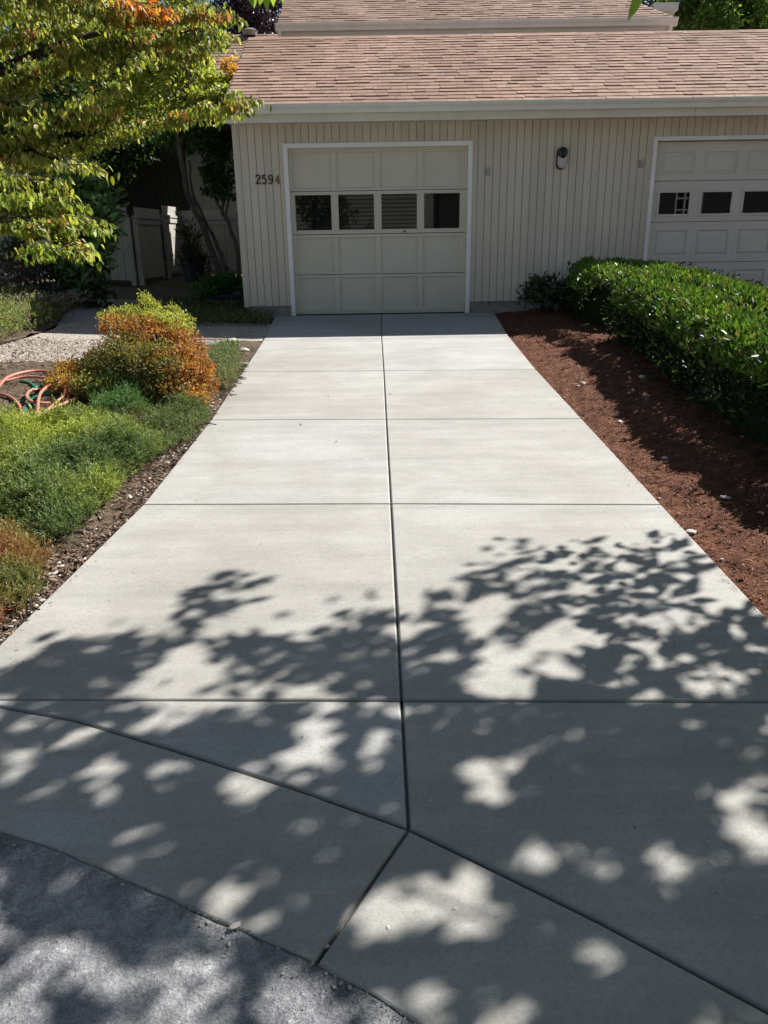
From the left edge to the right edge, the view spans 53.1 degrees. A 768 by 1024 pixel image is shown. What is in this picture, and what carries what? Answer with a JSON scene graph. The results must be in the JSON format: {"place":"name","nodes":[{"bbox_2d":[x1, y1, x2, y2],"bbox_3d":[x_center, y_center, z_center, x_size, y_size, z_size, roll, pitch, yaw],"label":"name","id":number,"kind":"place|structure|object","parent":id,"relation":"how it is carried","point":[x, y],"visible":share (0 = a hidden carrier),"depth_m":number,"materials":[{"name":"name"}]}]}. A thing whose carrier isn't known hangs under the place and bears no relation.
{"place":"outdoors","nodes":[
{"label":"outdoors","id":0,"kind":"place"},
{"bbox_2d":[0,299,270,361],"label":"path","id":1,"kind":"structure","parent":0,"point":[80,324],"depth_m":9.33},
{"bbox_2d":[0,305,273,644],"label":"soil","id":2,"kind":"structure","parent":0,"point":[10,392],"depth_m":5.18,"materials":[{"name":"brown soil"}]},
{"bbox_2d":[0,242,57,308],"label":"dark shrub","id":3,"kind":"object","parent":2,"relation":"on","point":[15,266],"visible":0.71,"depth_m":10.41,"materials":[{"name":"green plant"}]},
{"bbox_2d":[0,279,63,339],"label":"flower border","id":4,"kind":"object","parent":2,"relation":"on","point":[8,314],"visible":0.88,"depth_m":9.33,"materials":[{"name":"green plant"}]},
{"bbox_2d":[0,515,63,625],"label":"heather","id":5,"kind":"object","parent":2,"relation":"on","point":[15,545],"visible":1,"depth_m":3.33,"materials":[{"name":"green plant"}]},
{"bbox_2d":[2,380,80,415],"bbox_3d":[-2.877,-0.938,6.333,0.763,0.108,1.208,-1,20,0],"label":"garden hose","id":6,"kind":"object","parent":2,"relation":"on","point":[35,396],"visible":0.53,"depth_m":6.41,"materials":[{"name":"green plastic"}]},
{"bbox_2d":[0,369,84,419],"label":"garden hose","id":7,"kind":"object","parent":2,"relation":"on","point":[8,378],"visible":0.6,"depth_m":6.30,"materials":[{"name":"orange rubber"}]},
{"bbox_2d":[4,288,99,321],"bbox_3d":[-4.255,-2.683,9.946,1.168,0.394,1.118,-7,20,-16],"label":"lavender","id":8,"kind":"object","parent":2,"relation":"on","point":[57,300],"visible":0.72,"depth_m":9.89,"materials":[{"name":"green plant"}]},
{"bbox_2d":[38,343,121,399],"bbox_3d":[-2.535,-1.187,6.518,0.754,0.423,0.983,-4,20,-10],"label":"spirea shrub","id":9,"kind":"object","parent":2,"relation":"on","point":[72,371],"visible":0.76,"depth_m":6.46,"materials":[{"name":"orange plant"}]},
{"bbox_2d":[0,393,174,542],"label":"juniper","id":10,"kind":"object","parent":2,"relation":"on","point":[71,440],"visible":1,"depth_m":4.46,"materials":[{"name":"green plant"}]},
{"bbox_2d":[77,360,158,420],"bbox_3d":[-2.064,-0.984,6.052,0.626,0.409,1.244,-10,22,-25],"label":"herb","id":11,"kind":"object","parent":2,"relation":"on","point":[119,398],"visible":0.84,"depth_m":5.89,"materials":[{"name":"green plant"}]},
{"bbox_2d":[102,399,167,432],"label":"dry tuft","id":12,"kind":"object","parent":2,"relation":"on","point":[141,418],"visible":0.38,"depth_m":5.63,"materials":[{"name":"green plant"}]},
{"bbox_2d":[83,289,222,409],"bbox_3d":[-2.059,-1.441,6.684,1.047,0.851,2.354,-8,21,-19],"label":"spirea shrub","id":13,"kind":"object","parent":2,"relation":"on","point":[163,347],"visible":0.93,"depth_m":6.31,"materials":[{"name":"orange plant"}]},
{"bbox_2d":[136,382,217,458],"bbox_3d":[-1.520,-0.720,5.563,0.601,0.316,1.444,-1,20,0],"label":"herb","id":14,"kind":"object","parent":2,"relation":"on","point":[171,411],"visible":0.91,"depth_m":5.49,"materials":[{"name":"green plant"}]},
{"bbox_2d":[196,340,217,348],"bbox_3d":[-1.974,-1.838,8.495,0.405,0.120,0.200,2,20,8],"label":"rock","id":15,"kind":"object","parent":2,"relation":"on","point":[207,341],"visible":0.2,"depth_m":8.42,"materials":[{"name":"grey stone"}]},
{"bbox_2d":[160,294,273,325],"bbox_3d":[-2.386,-2.875,10.886,1.539,0.320,2.365,-6,20,-14],"label":"ground cover","id":16,"kind":"object","parent":2,"relation":"on","point":[219,311],"visible":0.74,"depth_m":10.53,"materials":[{"name":"green plant"}]},
{"bbox_2d":[199,334,249,386],"bbox_3d":[-1.601,-1.522,7.557,0.557,0.300,1.891,-6,20,-13],"label":"herb","id":17,"kind":"object","parent":2,"relation":"on","point":[225,350],"visible":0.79,"depth_m":7.53,"materials":[{"name":"green plant"}]},
{"bbox_2d":[223,338,240,347],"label":"rosette plant","id":18,"kind":"object","parent":2,"relation":"on","point":[237,343],"visible":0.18,"depth_m":8.48,"materials":[{"name":"green plant"}]},
{"bbox_2d":[218,358,249,395],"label":"dry tuft","id":19,"kind":"object","parent":2,"relation":"on","point":[231,383],"visible":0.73,"depth_m":6.90,"materials":[{"name":"green plant"}]},
{"bbox_2d":[0,267,401,708],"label":"ground","id":20,"kind":"structure","parent":0,"point":[176,285],"depth_m":14.13,"materials":[{"name":"soil"}]},
{"bbox_2d":[0,133,129,308],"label":"rhododendron","id":21,"kind":"object","parent":20,"relation":"on","point":[67,275],"visible":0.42,"depth_m":10.86,"materials":[{"name":"green plant"}]},
{"bbox_2d":[0,205,137,285],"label":"fence","id":22,"kind":"object","parent":20,"relation":"on","point":[124,258],"visible":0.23,"depth_m":14.11,"materials":[{"name":"paint"}]},
{"bbox_2d":[131,207,166,285],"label":"gate","id":23,"kind":"structure","parent":22,"relation":"attached to","point":[148,237],"depth_m":14.57,"materials":[{"name":"paint"}]},
{"bbox_2d":[0,0,220,190],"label":"evergreen tree","id":24,"kind":"object","parent":20,"relation":"on","point":[61,97],"visible":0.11,"depth_m":15.33,"materials":[{"name":"green plant"}]},
{"bbox_2d":[0,28,277,266],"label":"wing","id":25,"kind":"structure","parent":20,"relation":"on","point":[158,184],"depth_m":17.51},
{"bbox_2d":[0,0,283,271],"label":"dogwood tree","id":26,"kind":"object","parent":20,"relation":"on","point":[118,23],"visible":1,"depth_m":6.08,"materials":[{"name":"green plant"}]},
{"bbox_2d":[51,0,242,293],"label":"vine maple","id":27,"kind":"object","parent":20,"relation":"on","point":[214,85],"visible":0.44,"depth_m":10.76,"materials":[{"name":"green plant"}]},
{"bbox_2d":[159,205,184,278],"bbox_3d":[-4.358,-5.569,15.879,0.110,1.381,1.193,0,20,2],"label":"fence","id":28,"kind":"object","parent":20,"relation":"on","point":[170,220],"visible":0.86,"depth_m":15.71,"materials":[{"name":"paint"}]},
{"bbox_2d":[181,263,204,282],"bbox_3d":[-3.588,-4.506,14.509,0.442,0.340,0.442,-1,20,0],"label":"plant pot","id":29,"kind":"object","parent":20,"relation":"on","point":[189,272],"visible":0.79,"depth_m":14.36,"materials":[{"name":"plastic"}]},
{"bbox_2d":[162,211,215,279],"bbox_3d":[-3.598,-4.965,14.412,0.952,1.339,0.626,4,20,14],"label":"tall perennial","id":30,"kind":"object","parent":29,"relation":"in","point":[189,249],"visible":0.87,"depth_m":14.36,"materials":[{"name":"green plant"}]},
{"bbox_2d":[150,119,243,293],"bbox_3d":[-3.003,-4.882,12.372,1.771,2.884,0.977,8,21,24],"label":"tree","id":31,"kind":"object","parent":20,"relation":"on","point":[218,146],"visible":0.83,"depth_m":11.87,"materials":[{"name":"green plant"}]},
{"bbox_2d":[179,210,241,270],"bbox_3d":[-3.163,-5.721,16.416,2.452,1.364,0.110,1,20,5],"label":"fence","id":32,"kind":"object","parent":20,"relation":"on","point":[217,222],"visible":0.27,"depth_m":16.35,"materials":[{"name":"paint"}]},
{"bbox_2d":[186,266,242,306],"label":"leafy perennial","id":33,"kind":"object","parent":20,"relation":"on","point":[225,281],"visible":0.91,"depth_m":11.73,"materials":[{"name":"green plant"}]},
{"bbox_2d":[207,294,243,306],"bbox_3d":[-2.379,-3.210,11.676,0.540,0.160,0.300,-1,20,0],"label":"planter","id":34,"kind":"object","parent":20,"relation":"on","point":[235,297],"visible":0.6,"depth_m":11.54,"materials":[{"name":"plastic"}]},
{"bbox_2d":[196,0,282,34],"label":"purple leaf tree","id":35,"kind":"object","parent":20,"relation":"on","point":[262,20],"visible":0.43,"depth_m":21.78,"materials":[{"name":"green plant"}]},
{"bbox_2d":[275,0,678,36],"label":"house","id":36,"kind":"structure","parent":20,"relation":"on","point":[303,18],"depth_m":12.24,"materials":[{"name":"brown"}]},
{"bbox_2d":[223,29,767,317],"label":"garage building","id":37,"kind":"structure","parent":20,"relation":"on","point":[378,154],"depth_m":10.44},
{"bbox_2d":[255,174,279,183],"bbox_3d":[-1.556,-4.449,10.288,0.328,0.124,0.010,-1,20,0],"label":"house number","id":38,"kind":"object","parent":37,"relation":"attached to","point":[278,181],"visible":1,"depth_m":10.28,"materials":[{"name":"brown metal"}]},
{"bbox_2d":[288,146,467,315],"bbox_3d":[-0.067,-3.838,10.618,2.397,2.172,0.070,-1,20,0],"label":"garage door","id":39,"kind":"structure","parent":37,"relation":"in","point":[410,207],"depth_m":10.60,"materials":[{"name":"beige paint"}]},
{"bbox_2d":[556,147,567,169],"bbox_3d":[2.357,-4.682,10.179,0.136,0.275,0.107,-1,20,0],"label":"wall lamp","id":40,"kind":"object","parent":37,"relation":"attached to","point":[561,157],"visible":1,"depth_m":10.15,"materials":[{"name":"black glass"}]},
{"bbox_2d":[647,140,767,294],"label":"garage door","id":41,"kind":"structure","parent":37,"relation":"in","point":[740,197],"depth_m":10.53,"materials":[{"name":"grey paint"}]},
{"bbox_2d":[627,0,641,20],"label":"overhanging tree","id":42,"kind":"object","parent":20,"relation":"on","point":[634,6],"visible":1,"depth_m":2.94,"materials":[{"name":"green plant"}]},
{"bbox_2d":[641,0,691,30],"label":"background tree","id":43,"kind":"object","parent":20,"relation":"on","point":[651,2],"visible":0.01,"depth_m":24.79,"materials":[{"name":"green plant"}]},
{"bbox_2d":[656,0,767,30],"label":"background tree","id":44,"kind":"object","parent":20,"relation":"on","point":[725,14],"visible":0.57,"depth_m":19.69,"materials":[{"name":"green plant"}]},
{"bbox_2d":[0,833,412,1023],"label":"street","id":45,"kind":"structure","parent":0,"point":[64,959],"depth_m":1.69,"materials":[{"name":"grey asphalt"}]},
{"bbox_2d":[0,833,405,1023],"bbox_3d":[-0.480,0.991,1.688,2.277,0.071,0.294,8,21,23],"label":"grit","id":46,"kind":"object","parent":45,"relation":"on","point":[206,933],"visible":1,"depth_m":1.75,"materials":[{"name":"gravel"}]},
{"bbox_2d":[229,921,240,929],"bbox_3d":[-0.341,0.949,1.766,0.033,0.008,0.018,-13,23,-31],"label":"pebble","id":47,"kind":"object","parent":45,"relation":"on","point":[234,925],"visible":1,"depth_m":1.76,"materials":[{"name":"stone"}]},
{"bbox_2d":[2,0,685,35],"label":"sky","id":48,"kind":"structure","parent":0,"point":[162,0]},
{"bbox_2d":[0,313,767,1023],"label":"driveway","id":49,"kind":"structure","parent":0,"point":[286,557],"depth_m":2.54,"materials":[{"name":"concrete"}]},
{"bbox_2d":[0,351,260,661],"bbox_3d":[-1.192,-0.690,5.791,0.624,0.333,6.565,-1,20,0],"label":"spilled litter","id":50,"kind":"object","parent":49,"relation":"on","point":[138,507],"visible":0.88,"depth_m":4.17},
{"bbox_2d":[480,329,766,640],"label":"spilled bark","id":51,"kind":"object","parent":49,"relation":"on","point":[656,498],"visible":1,"depth_m":3.94,"materials":[{"name":"brown wood"}]},
{"bbox_2d":[495,307,767,619],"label":"mulch bed","id":52,"kind":"object","parent":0,"point":[737,546],"visible":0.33,"depth_m":5.11,"materials":[{"name":"brown wood"}]},
{"bbox_2d":[515,270,571,312],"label":"rhododendron","id":53,"kind":"object","parent":52,"relation":"on","point":[542,288],"visible":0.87,"depth_m":10.34,"materials":[{"name":"green plant"}]},
{"bbox_2d":[561,256,767,451],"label":"hedge","id":54,"kind":"object","parent":52,"relation":"on","point":[687,329],"visible":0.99,"depth_m":6.37,"materials":[{"name":"green plant"}]},
{"bbox_2d":[685,529,696,533],"bbox_3d":[1.520,0.097,3.808,0.052,0.019,0.054,-17,25,-37],"label":"pebble","id":55,"kind":"object","parent":52,"relation":"on","point":[690,531],"visible":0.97,"depth_m":3.80,"materials":[{"name":"stone"}]},
{"bbox_2d":[720,495,730,498],"bbox_3d":[1.835,-0.080,4.128,0.060,0.015,0.039,10,22,28],"label":"pebble","id":56,"kind":"object","parent":52,"relation":"on","point":[725,497],"visible":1,"depth_m":4.12,"materials":[{"name":"stone"}]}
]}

